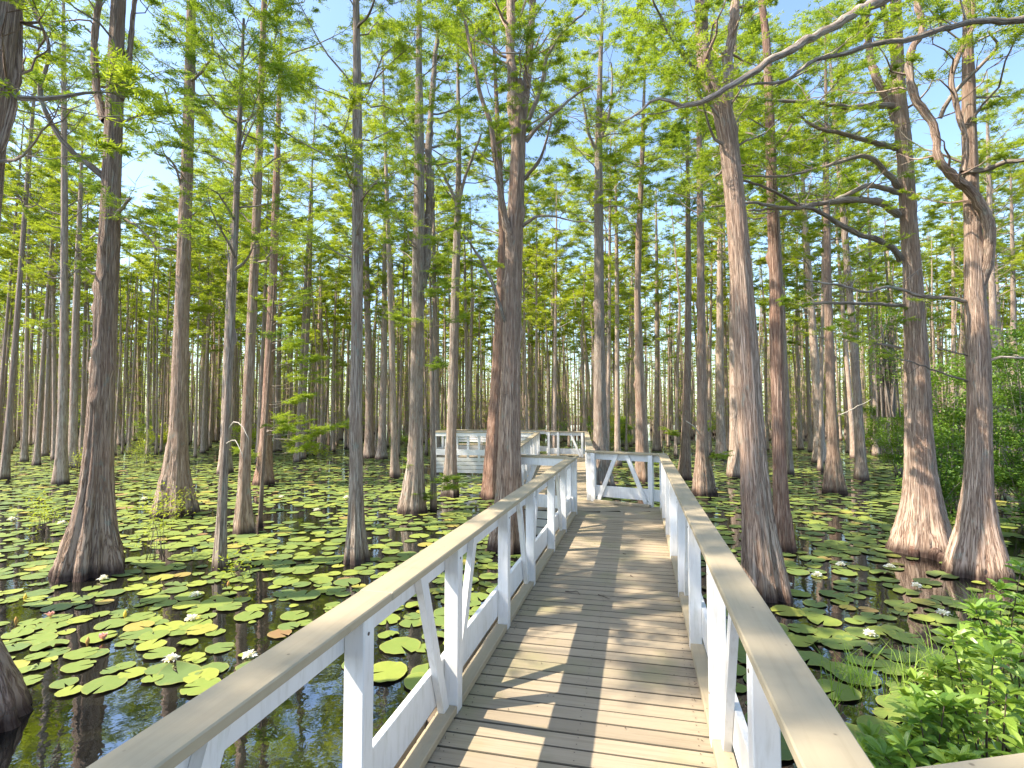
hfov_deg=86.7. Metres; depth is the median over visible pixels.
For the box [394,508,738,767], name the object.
boardwalk
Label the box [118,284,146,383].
cypress tree
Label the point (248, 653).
water lily
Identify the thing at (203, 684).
lily pad
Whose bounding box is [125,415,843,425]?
ground
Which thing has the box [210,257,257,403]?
cypress tree
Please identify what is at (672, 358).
cypress tree
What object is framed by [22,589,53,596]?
lily pad
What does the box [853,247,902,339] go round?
cypress tree
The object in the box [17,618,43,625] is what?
lily pad
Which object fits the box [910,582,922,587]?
water lily
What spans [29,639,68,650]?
lily pad
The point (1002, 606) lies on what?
lily pad
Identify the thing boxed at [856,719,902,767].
leafy shrub
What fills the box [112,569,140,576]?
lily pad
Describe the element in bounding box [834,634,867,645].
lily pad
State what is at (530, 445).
railing
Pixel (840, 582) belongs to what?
lily pad
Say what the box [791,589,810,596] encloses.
lily pad
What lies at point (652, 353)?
cypress tree
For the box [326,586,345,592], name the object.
lily pad
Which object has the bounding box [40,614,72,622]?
lily pad
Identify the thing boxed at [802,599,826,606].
lily pad
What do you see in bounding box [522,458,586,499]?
boardwalk
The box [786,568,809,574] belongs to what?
lily pad
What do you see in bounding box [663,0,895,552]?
cypress tree
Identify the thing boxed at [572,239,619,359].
cypress tree
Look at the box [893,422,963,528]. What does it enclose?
bush
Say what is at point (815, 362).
cypress tree
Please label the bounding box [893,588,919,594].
lily pad
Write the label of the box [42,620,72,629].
lily pad
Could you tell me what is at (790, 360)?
cypress tree
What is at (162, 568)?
lily pad
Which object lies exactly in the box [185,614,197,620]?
water lily
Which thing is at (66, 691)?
lily pad
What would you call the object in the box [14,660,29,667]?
lily pad
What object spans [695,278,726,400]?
cypress tree
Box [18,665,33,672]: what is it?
lily pad
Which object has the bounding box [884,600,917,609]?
lily pad
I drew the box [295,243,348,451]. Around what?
cypress tree
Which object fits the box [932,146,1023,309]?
cypress tree
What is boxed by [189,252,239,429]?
cypress tree
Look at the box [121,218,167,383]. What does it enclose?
cypress tree
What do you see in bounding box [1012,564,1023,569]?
lily pad
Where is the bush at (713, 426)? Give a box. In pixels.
[711,412,715,433]
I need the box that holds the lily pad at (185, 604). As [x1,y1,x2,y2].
[172,600,199,608]
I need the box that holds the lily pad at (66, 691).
[54,685,82,696]
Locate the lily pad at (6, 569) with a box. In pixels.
[0,567,12,571]
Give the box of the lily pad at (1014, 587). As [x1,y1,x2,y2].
[991,583,1023,589]
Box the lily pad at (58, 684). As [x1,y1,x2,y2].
[49,677,78,688]
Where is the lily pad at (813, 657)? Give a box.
[798,651,829,665]
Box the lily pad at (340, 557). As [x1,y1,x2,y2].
[327,555,343,560]
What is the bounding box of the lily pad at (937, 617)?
[927,613,961,623]
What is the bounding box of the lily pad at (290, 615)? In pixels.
[280,610,308,620]
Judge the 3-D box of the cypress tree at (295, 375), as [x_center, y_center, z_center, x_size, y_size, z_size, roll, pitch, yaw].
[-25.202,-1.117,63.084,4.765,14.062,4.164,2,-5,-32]
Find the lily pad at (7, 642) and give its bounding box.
[4,641,13,645]
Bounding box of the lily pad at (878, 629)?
[866,625,895,635]
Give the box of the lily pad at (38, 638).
[17,632,57,645]
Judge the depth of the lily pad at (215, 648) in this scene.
5.72 m
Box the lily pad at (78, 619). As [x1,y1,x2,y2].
[66,615,92,623]
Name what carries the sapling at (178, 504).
on the water
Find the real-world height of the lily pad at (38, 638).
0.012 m
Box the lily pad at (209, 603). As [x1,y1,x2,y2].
[197,597,232,607]
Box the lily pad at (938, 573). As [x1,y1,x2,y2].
[926,570,958,578]
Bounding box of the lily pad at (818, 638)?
[806,635,824,642]
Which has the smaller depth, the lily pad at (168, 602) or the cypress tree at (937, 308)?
the lily pad at (168, 602)
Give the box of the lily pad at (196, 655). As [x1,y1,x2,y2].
[182,652,205,661]
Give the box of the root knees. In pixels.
[908,546,943,561]
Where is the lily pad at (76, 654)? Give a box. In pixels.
[63,647,98,659]
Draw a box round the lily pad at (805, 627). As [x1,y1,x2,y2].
[787,623,817,632]
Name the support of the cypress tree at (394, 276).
on the water
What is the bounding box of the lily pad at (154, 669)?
[144,662,173,673]
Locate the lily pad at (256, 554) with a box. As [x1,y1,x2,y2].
[240,552,265,557]
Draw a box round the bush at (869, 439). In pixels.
[865,425,900,450]
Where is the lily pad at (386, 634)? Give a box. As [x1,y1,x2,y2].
[378,630,398,637]
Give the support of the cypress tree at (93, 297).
on the water
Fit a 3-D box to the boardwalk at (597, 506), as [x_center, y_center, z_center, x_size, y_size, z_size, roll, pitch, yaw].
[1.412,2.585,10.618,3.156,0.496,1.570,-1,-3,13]
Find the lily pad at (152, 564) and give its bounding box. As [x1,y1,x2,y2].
[141,562,164,567]
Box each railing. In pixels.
[86,456,577,767]
[435,431,534,461]
[437,430,445,448]
[456,429,546,450]
[521,432,539,484]
[521,454,574,516]
[545,431,586,456]
[585,432,593,499]
[585,450,666,506]
[658,454,874,767]
[916,753,1023,767]
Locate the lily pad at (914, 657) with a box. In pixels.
[904,653,945,668]
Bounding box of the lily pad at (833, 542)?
[824,540,849,544]
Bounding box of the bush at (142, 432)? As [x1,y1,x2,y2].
[124,413,160,442]
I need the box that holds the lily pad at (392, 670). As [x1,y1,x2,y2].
[373,661,406,681]
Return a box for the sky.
[0,0,1023,414]
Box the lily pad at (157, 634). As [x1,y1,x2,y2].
[138,629,169,639]
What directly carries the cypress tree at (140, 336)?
on the water
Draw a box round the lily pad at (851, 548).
[847,546,865,551]
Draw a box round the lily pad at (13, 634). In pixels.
[1,629,33,638]
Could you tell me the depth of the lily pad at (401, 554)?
9.49 m
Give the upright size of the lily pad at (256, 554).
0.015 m
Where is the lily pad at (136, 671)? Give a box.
[118,666,146,678]
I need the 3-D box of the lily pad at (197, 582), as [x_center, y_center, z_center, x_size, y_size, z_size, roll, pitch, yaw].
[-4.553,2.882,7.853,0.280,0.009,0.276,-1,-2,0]
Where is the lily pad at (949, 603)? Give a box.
[942,600,971,608]
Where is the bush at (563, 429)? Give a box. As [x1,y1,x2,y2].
[539,418,567,441]
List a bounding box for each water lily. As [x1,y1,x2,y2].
[44,611,53,617]
[96,574,108,579]
[98,632,107,639]
[161,653,179,662]
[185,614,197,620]
[189,591,201,596]
[242,649,257,658]
[812,571,821,576]
[863,628,877,635]
[883,563,894,567]
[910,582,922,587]
[935,608,951,615]
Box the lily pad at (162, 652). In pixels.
[143,647,175,658]
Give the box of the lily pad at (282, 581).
[273,577,298,584]
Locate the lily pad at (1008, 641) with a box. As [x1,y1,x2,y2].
[1005,636,1022,645]
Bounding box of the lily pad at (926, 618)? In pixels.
[908,614,934,621]
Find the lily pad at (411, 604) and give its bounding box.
[405,601,418,607]
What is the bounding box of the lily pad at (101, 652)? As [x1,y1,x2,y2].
[84,648,109,657]
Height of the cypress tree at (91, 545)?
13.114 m
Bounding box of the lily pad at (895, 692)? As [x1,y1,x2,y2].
[889,686,910,696]
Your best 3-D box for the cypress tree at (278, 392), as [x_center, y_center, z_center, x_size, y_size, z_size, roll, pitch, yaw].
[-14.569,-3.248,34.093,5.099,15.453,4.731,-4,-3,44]
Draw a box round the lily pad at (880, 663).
[867,659,908,674]
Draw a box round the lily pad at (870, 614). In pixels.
[860,612,882,618]
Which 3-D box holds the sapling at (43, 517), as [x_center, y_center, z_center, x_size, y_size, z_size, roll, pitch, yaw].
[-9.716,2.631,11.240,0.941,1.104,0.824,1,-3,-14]
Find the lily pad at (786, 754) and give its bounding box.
[781,741,792,759]
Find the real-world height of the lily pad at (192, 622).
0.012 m
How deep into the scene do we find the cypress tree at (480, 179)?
27.58 m
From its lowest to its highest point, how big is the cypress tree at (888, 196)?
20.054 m
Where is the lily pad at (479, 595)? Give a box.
[471,592,488,599]
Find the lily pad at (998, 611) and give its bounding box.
[993,610,1009,614]
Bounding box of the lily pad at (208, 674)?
[183,668,218,682]
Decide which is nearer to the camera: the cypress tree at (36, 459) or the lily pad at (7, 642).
the lily pad at (7, 642)
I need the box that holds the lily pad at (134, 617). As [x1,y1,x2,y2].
[124,611,155,621]
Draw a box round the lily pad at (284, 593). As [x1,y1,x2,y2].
[273,589,295,596]
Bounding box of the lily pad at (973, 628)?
[970,627,1007,637]
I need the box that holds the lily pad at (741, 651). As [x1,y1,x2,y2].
[738,646,745,655]
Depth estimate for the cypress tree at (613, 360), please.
49.84 m
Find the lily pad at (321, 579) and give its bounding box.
[306,576,332,583]
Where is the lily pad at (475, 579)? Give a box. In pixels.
[463,577,478,583]
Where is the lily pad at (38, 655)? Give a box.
[24,652,48,660]
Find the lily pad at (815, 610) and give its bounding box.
[803,607,825,613]
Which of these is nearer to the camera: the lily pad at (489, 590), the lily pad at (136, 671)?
the lily pad at (136, 671)
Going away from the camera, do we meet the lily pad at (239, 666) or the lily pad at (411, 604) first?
the lily pad at (239, 666)
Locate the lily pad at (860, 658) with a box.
[846,655,872,665]
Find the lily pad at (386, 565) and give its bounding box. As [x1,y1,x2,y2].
[375,562,395,567]
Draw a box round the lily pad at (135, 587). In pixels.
[124,584,146,590]
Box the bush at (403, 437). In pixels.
[377,428,424,444]
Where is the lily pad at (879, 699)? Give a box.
[875,694,905,715]
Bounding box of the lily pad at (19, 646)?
[6,641,31,651]
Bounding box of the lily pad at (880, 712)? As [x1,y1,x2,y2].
[872,707,901,722]
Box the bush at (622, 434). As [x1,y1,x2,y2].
[611,417,634,446]
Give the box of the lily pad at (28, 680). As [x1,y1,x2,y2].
[23,674,42,684]
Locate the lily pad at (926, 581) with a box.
[912,578,941,585]
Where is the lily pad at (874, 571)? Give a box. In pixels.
[869,569,893,573]
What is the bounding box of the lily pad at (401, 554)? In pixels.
[397,551,416,556]
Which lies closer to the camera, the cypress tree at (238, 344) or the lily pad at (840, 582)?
the lily pad at (840, 582)
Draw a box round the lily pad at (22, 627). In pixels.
[11,625,35,631]
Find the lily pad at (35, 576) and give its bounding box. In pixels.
[20,572,48,579]
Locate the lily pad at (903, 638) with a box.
[888,631,924,643]
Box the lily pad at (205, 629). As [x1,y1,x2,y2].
[185,623,217,634]
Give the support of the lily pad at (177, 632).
on the water
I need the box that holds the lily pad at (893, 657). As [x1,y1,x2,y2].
[881,649,914,662]
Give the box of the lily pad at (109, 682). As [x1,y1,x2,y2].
[81,675,127,694]
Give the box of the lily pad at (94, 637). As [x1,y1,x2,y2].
[80,630,117,642]
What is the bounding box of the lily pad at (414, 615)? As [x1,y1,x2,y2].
[404,612,420,618]
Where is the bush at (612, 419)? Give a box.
[587,412,627,443]
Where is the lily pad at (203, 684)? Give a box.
[180,677,220,694]
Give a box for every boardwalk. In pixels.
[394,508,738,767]
[436,454,584,472]
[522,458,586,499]
[524,499,659,534]
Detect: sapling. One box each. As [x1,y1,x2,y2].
[10,484,70,532]
[69,447,81,472]
[119,438,157,467]
[126,482,188,561]
[135,429,157,462]
[164,485,195,519]
[213,539,263,577]
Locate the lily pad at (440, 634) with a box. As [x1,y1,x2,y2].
[422,631,443,638]
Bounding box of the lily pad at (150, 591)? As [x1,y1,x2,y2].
[137,589,159,594]
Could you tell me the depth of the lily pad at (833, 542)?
10.28 m
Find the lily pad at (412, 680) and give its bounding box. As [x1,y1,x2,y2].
[404,672,424,689]
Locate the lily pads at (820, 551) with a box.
[0,441,1023,703]
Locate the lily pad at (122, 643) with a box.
[114,640,134,646]
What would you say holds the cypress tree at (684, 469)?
on the water
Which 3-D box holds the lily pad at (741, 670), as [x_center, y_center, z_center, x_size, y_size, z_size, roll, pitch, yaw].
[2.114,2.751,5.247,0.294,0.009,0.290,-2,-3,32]
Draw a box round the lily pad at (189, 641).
[177,638,197,644]
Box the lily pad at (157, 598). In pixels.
[140,594,169,603]
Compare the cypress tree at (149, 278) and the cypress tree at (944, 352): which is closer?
the cypress tree at (149, 278)
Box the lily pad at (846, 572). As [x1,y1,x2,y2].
[831,569,857,575]
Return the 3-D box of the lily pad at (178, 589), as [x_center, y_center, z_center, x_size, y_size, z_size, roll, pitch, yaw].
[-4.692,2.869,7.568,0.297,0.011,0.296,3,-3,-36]
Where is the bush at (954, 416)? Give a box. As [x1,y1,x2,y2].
[890,358,1019,513]
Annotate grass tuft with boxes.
[802,629,902,692]
[808,665,877,715]
[816,633,912,700]
[850,613,955,673]
[861,632,936,686]
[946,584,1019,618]
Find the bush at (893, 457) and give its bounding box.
[870,406,903,476]
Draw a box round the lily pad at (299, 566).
[293,563,318,569]
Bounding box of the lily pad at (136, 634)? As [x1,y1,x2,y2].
[119,627,153,639]
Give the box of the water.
[0,414,1023,767]
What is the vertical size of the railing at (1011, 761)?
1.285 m
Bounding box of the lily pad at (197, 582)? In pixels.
[186,580,206,585]
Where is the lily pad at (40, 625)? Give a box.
[33,622,48,629]
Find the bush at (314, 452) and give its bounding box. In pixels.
[279,433,332,455]
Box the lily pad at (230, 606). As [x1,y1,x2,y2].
[216,602,241,610]
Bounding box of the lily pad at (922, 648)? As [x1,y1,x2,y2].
[907,645,944,658]
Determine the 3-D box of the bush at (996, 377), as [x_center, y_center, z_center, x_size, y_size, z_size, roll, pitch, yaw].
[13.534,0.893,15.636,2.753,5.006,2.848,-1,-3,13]
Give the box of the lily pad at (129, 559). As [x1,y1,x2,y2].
[125,556,144,561]
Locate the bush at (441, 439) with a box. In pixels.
[424,427,446,445]
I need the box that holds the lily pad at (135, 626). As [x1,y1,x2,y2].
[123,620,154,630]
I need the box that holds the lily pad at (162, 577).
[149,574,174,580]
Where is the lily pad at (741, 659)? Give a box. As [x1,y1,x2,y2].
[737,655,746,663]
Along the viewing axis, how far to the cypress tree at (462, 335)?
54.48 m
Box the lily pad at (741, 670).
[736,664,746,675]
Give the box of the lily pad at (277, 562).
[270,559,291,564]
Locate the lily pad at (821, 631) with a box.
[813,627,852,640]
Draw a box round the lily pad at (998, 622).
[995,619,1023,628]
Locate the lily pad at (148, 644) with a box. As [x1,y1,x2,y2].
[136,639,166,650]
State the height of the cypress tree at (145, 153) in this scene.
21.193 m
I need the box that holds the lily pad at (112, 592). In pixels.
[95,588,125,596]
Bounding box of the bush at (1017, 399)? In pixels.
[956,318,1023,512]
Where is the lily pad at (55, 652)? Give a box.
[45,647,70,656]
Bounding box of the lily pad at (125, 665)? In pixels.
[114,661,135,669]
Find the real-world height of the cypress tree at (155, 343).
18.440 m
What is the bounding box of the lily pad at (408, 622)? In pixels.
[399,619,421,626]
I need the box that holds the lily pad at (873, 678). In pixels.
[832,666,880,686]
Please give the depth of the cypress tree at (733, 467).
20.98 m
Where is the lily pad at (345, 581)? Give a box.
[333,578,360,585]
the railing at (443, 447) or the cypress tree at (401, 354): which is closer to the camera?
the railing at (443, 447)
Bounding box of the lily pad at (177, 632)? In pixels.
[167,624,195,635]
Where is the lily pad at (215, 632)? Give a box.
[205,628,225,635]
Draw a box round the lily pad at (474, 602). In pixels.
[470,600,480,606]
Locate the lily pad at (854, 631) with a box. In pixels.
[844,627,879,638]
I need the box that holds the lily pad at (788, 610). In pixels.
[770,605,804,615]
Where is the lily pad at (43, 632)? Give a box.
[33,629,56,635]
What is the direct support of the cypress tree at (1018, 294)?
on the water
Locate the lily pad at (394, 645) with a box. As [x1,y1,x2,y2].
[379,637,420,653]
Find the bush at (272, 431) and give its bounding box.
[252,412,282,441]
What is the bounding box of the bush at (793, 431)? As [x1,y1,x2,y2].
[790,413,796,439]
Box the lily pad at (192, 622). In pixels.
[178,619,212,630]
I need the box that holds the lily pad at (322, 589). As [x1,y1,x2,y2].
[314,586,332,592]
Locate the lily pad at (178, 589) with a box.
[164,586,187,592]
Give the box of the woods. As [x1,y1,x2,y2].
[0,198,1023,456]
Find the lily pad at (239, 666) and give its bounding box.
[235,661,249,669]
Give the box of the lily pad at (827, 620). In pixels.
[807,614,841,625]
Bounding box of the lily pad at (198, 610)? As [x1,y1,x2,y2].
[186,607,209,614]
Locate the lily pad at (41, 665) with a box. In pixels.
[27,662,50,670]
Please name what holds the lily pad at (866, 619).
on the water
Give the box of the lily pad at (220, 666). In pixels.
[200,662,228,672]
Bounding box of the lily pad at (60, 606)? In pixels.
[40,603,72,611]
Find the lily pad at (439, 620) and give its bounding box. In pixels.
[419,613,444,625]
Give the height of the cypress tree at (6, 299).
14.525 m
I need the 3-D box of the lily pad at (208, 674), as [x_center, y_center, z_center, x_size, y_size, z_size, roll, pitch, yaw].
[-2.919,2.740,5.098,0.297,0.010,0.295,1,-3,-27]
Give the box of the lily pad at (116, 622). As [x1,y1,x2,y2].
[93,618,129,629]
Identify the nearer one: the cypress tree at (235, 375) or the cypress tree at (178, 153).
the cypress tree at (178, 153)
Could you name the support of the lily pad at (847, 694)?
on the water
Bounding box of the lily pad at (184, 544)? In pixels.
[174,541,199,546]
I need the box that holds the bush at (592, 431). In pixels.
[579,422,614,445]
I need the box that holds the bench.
[458,436,485,448]
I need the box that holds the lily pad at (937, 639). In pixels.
[931,636,955,645]
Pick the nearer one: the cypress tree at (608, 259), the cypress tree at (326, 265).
the cypress tree at (608, 259)
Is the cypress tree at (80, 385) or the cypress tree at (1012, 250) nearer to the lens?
the cypress tree at (1012, 250)
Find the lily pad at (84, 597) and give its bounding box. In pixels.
[71,595,93,600]
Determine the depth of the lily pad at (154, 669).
5.25 m
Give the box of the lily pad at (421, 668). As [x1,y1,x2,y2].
[410,663,428,673]
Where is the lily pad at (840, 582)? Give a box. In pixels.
[833,580,855,585]
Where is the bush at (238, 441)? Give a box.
[231,422,256,452]
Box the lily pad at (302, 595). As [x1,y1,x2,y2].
[287,590,320,600]
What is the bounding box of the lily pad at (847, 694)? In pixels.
[817,679,861,700]
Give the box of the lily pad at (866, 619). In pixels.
[853,615,876,622]
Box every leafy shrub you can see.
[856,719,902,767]
[861,682,984,767]
[880,638,1023,766]
[895,624,1023,756]
[915,596,1023,751]
[951,559,1023,705]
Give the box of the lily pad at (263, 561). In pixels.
[251,559,272,564]
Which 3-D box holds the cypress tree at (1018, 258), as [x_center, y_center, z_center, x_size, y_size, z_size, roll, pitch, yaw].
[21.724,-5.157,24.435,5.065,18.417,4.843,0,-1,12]
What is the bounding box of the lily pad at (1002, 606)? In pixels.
[986,598,1012,607]
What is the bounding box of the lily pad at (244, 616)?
[234,611,263,620]
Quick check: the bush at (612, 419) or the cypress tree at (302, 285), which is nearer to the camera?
the bush at (612, 419)
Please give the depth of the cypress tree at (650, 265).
27.06 m
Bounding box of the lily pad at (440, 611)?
[433,607,444,614]
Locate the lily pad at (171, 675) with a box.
[154,661,202,685]
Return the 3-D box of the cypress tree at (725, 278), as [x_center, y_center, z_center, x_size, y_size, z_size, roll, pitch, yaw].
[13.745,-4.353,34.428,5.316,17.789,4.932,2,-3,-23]
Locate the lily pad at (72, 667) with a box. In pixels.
[60,659,96,672]
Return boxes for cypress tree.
[0,0,106,479]
[0,0,201,732]
[0,66,77,430]
[0,120,96,459]
[0,127,36,245]
[0,143,86,461]
[0,162,43,325]
[0,177,90,455]
[0,182,58,452]
[0,190,36,309]
[0,195,121,465]
[0,200,49,446]
[0,212,38,433]
[0,239,30,347]
[0,248,19,360]
[0,261,43,350]
[4,0,125,484]
[14,178,98,452]
[17,0,213,583]
[20,170,135,455]
[21,89,140,468]
[21,289,59,378]
[21,289,91,359]
[23,233,90,319]
[26,150,98,389]
[35,280,91,426]
[51,67,164,255]
[56,270,124,366]
[72,233,131,329]
[75,0,295,518]
[78,334,90,420]
[80,230,149,444]
[80,268,126,345]
[115,274,150,407]
[118,251,162,439]
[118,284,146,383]
[119,192,176,445]
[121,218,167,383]
[121,248,173,404]
[123,185,202,451]
[125,180,227,463]
[137,0,327,571]
[141,151,252,457]
[142,266,195,432]
[142,267,164,433]
[144,283,165,430]
[144,292,194,417]
[153,216,212,444]
[158,0,370,534]
[159,246,200,341]
[160,242,203,345]
[166,222,250,453]
[172,140,293,326]
[177,61,290,473]
[189,214,223,443]
[189,219,240,450]
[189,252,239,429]
[191,218,225,441]
[191,253,248,346]
[196,122,270,296]
[199,4,351,485]
[199,229,226,438]
[202,185,270,445]
[209,289,243,365]
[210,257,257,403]
[214,276,246,431]
[215,157,315,463]
[215,179,277,438]
[218,271,256,395]
[221,264,319,527]
[223,229,278,346]
[225,263,264,350]
[235,0,466,565]
[236,198,271,346]
[239,289,276,418]
[241,213,316,451]
[260,238,299,420]
[260,320,293,384]
[261,171,351,459]
[264,80,348,462]
[268,227,314,441]
[276,320,310,426]
[283,232,349,442]
[283,267,344,440]
[285,231,313,332]
[293,249,342,366]
[293,312,326,432]
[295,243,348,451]
[299,317,345,380]
[308,94,400,464]
[313,173,381,448]
[313,228,364,441]
[314,234,351,419]
[314,281,345,343]
[318,261,371,439]
[325,9,440,476]
[325,166,413,458]
[330,221,395,348]
[332,0,483,514]
[341,233,410,427]
[345,173,450,459]
[363,323,380,376]
[370,218,411,335]
[371,97,436,456]
[373,266,411,440]
[374,0,523,496]
[387,247,410,357]
[387,261,474,510]
[387,303,410,429]
[390,153,479,455]
[395,251,427,438]
[399,247,443,357]
[404,180,477,334]
[409,172,469,374]
[409,250,442,350]
[410,272,449,437]
[417,0,621,554]
[424,288,469,441]
[425,192,471,428]
[429,190,495,442]
[434,0,581,499]
[439,239,493,429]
[439,283,485,397]
[442,317,480,366]
[446,315,487,372]
[448,268,490,358]
[458,250,496,445]
[461,105,543,272]
[461,290,488,395]
[469,269,496,372]
[482,250,497,332]
[487,162,572,437]
[488,179,585,429]
[492,252,550,338]
[521,205,551,429]
[521,269,550,344]
[521,276,533,371]
[522,166,603,447]
[522,219,552,429]
[522,231,563,429]
[522,257,581,439]
[526,256,581,443]
[526,328,551,416]
[531,0,674,485]
[533,285,558,428]
[537,258,574,378]
[542,273,577,352]
[551,108,654,450]
[557,266,628,441]
[557,283,580,430]
[557,286,587,430]
[561,257,624,356]
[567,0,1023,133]
[567,188,643,391]
[568,113,659,466]
[569,260,592,426]
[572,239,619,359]
[575,266,622,362]
[578,20,696,482]
[583,267,628,427]
[588,274,628,351]
[603,211,676,452]
[604,246,674,444]
[604,274,662,432]
[612,303,634,420]
[614,0,831,603]
[618,0,771,496]
[618,211,675,387]
[619,280,644,351]
[623,182,696,451]
[636,62,760,480]
[642,242,705,446]
[642,319,667,373]
[651,231,685,371]
[653,328,684,398]
[661,0,809,477]
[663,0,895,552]
[666,122,758,458]
[666,245,716,374]
[674,307,695,368]
[678,233,729,347]
[681,88,787,270]
[681,201,755,452]
[683,184,768,433]
[684,0,989,557]
[694,145,787,290]
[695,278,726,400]
[704,10,852,474]
[705,280,766,352]
[708,236,756,343]
[726,247,768,346]
[740,58,806,238]
[751,123,879,462]
[753,247,804,354]
[755,109,812,305]
[756,216,836,449]
[760,0,896,480]
[760,189,863,341]
[764,0,939,493]
[779,116,884,470]
[785,211,837,451]
[785,287,818,365]
[785,289,804,430]
[787,329,823,431]
[796,181,885,458]
[804,0,1023,583]
[808,301,865,374]
[817,270,855,439]
[829,140,936,455]
[831,220,885,431]
[832,203,889,339]
[833,290,849,428]
[836,288,867,363]
[851,232,925,327]
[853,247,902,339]
[854,271,902,332]
[855,218,938,440]
[859,317,903,427]
[859,321,902,423]
[861,305,903,416]
[862,150,960,320]
[862,189,902,328]
[896,220,963,411]
[897,226,962,420]
[919,198,964,343]
[921,178,1000,448]
[922,260,957,344]
[924,272,963,355]
[928,301,950,368]
[932,68,1023,443]
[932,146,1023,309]
[934,205,1009,287]
[934,283,960,354]
[939,243,1005,317]
[942,135,1023,451]
[946,134,1023,462]
[949,193,1023,328]
[998,195,1023,323]
[998,233,1023,405]
[998,241,1023,352]
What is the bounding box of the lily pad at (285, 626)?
[278,622,299,629]
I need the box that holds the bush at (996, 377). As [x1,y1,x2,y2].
[937,325,1023,500]
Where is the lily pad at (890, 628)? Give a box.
[881,624,904,632]
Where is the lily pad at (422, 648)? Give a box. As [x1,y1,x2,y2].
[415,643,426,651]
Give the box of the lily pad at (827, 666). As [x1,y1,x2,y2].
[822,661,847,673]
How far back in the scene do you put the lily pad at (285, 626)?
6.29 m
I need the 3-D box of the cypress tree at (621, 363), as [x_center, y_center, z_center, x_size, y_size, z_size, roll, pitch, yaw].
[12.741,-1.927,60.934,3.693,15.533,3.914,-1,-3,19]
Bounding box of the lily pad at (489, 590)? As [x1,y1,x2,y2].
[486,587,494,593]
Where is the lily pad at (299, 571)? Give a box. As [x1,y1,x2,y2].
[292,567,314,573]
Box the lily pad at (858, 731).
[854,728,889,740]
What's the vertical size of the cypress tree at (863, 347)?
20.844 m
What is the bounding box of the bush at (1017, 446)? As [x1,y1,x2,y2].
[993,405,1023,529]
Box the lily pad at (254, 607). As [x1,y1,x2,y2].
[245,604,267,610]
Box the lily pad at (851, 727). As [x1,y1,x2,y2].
[845,722,876,739]
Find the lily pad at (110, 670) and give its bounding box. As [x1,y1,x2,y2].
[100,666,119,673]
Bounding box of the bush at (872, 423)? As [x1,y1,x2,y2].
[863,405,898,455]
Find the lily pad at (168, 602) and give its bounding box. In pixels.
[154,599,177,606]
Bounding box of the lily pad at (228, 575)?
[215,572,236,577]
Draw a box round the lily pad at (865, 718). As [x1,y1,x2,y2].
[856,715,900,735]
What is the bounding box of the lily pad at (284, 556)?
[269,554,292,559]
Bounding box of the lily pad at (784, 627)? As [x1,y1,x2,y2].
[779,623,788,632]
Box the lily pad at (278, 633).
[267,629,291,637]
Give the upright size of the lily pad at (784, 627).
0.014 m
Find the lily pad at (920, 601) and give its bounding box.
[910,598,935,604]
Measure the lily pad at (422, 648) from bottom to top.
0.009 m
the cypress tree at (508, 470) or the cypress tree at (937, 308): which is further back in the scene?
the cypress tree at (937, 308)
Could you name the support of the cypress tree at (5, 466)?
in the water
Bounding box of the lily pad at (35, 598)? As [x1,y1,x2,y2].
[24,595,47,601]
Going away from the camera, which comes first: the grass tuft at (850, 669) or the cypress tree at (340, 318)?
the grass tuft at (850, 669)
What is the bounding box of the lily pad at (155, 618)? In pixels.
[141,616,162,622]
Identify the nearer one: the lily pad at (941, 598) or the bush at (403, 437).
the lily pad at (941, 598)
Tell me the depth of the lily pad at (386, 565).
8.75 m
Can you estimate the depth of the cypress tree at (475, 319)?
52.18 m
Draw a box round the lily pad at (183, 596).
[174,591,203,600]
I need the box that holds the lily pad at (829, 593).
[818,590,844,597]
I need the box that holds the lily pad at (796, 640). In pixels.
[788,635,817,646]
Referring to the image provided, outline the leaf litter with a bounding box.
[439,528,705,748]
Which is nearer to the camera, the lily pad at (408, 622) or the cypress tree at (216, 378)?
the lily pad at (408, 622)
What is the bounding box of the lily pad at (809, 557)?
[799,555,825,561]
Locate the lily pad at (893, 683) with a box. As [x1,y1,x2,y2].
[885,681,909,690]
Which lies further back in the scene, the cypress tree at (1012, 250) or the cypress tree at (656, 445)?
the cypress tree at (656, 445)
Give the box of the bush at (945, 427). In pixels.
[933,415,961,454]
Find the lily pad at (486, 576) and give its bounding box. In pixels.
[479,573,497,578]
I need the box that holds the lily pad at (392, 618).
[379,614,399,624]
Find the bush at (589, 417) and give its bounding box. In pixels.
[579,415,590,436]
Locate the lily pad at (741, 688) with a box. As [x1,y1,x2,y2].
[735,683,746,692]
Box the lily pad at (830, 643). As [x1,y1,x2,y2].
[821,638,852,649]
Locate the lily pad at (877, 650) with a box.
[861,645,885,653]
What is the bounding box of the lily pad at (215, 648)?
[205,642,234,653]
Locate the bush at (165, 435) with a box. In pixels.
[143,422,167,447]
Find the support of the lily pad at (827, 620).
on the water
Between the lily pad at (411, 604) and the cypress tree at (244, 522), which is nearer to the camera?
the lily pad at (411, 604)
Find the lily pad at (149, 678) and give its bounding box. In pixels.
[141,674,163,682]
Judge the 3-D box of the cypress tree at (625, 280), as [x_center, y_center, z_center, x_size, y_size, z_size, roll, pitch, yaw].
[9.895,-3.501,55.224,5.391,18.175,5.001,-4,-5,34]
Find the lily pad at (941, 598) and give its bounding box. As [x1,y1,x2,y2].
[931,595,959,601]
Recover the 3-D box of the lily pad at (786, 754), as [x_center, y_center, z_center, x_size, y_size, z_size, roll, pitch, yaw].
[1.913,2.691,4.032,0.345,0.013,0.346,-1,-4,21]
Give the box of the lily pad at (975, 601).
[965,599,992,605]
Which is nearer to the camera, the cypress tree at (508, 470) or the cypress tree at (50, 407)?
the cypress tree at (508, 470)
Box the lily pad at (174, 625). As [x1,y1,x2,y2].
[152,620,184,630]
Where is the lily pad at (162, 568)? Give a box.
[144,565,172,572]
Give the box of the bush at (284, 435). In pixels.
[281,430,308,438]

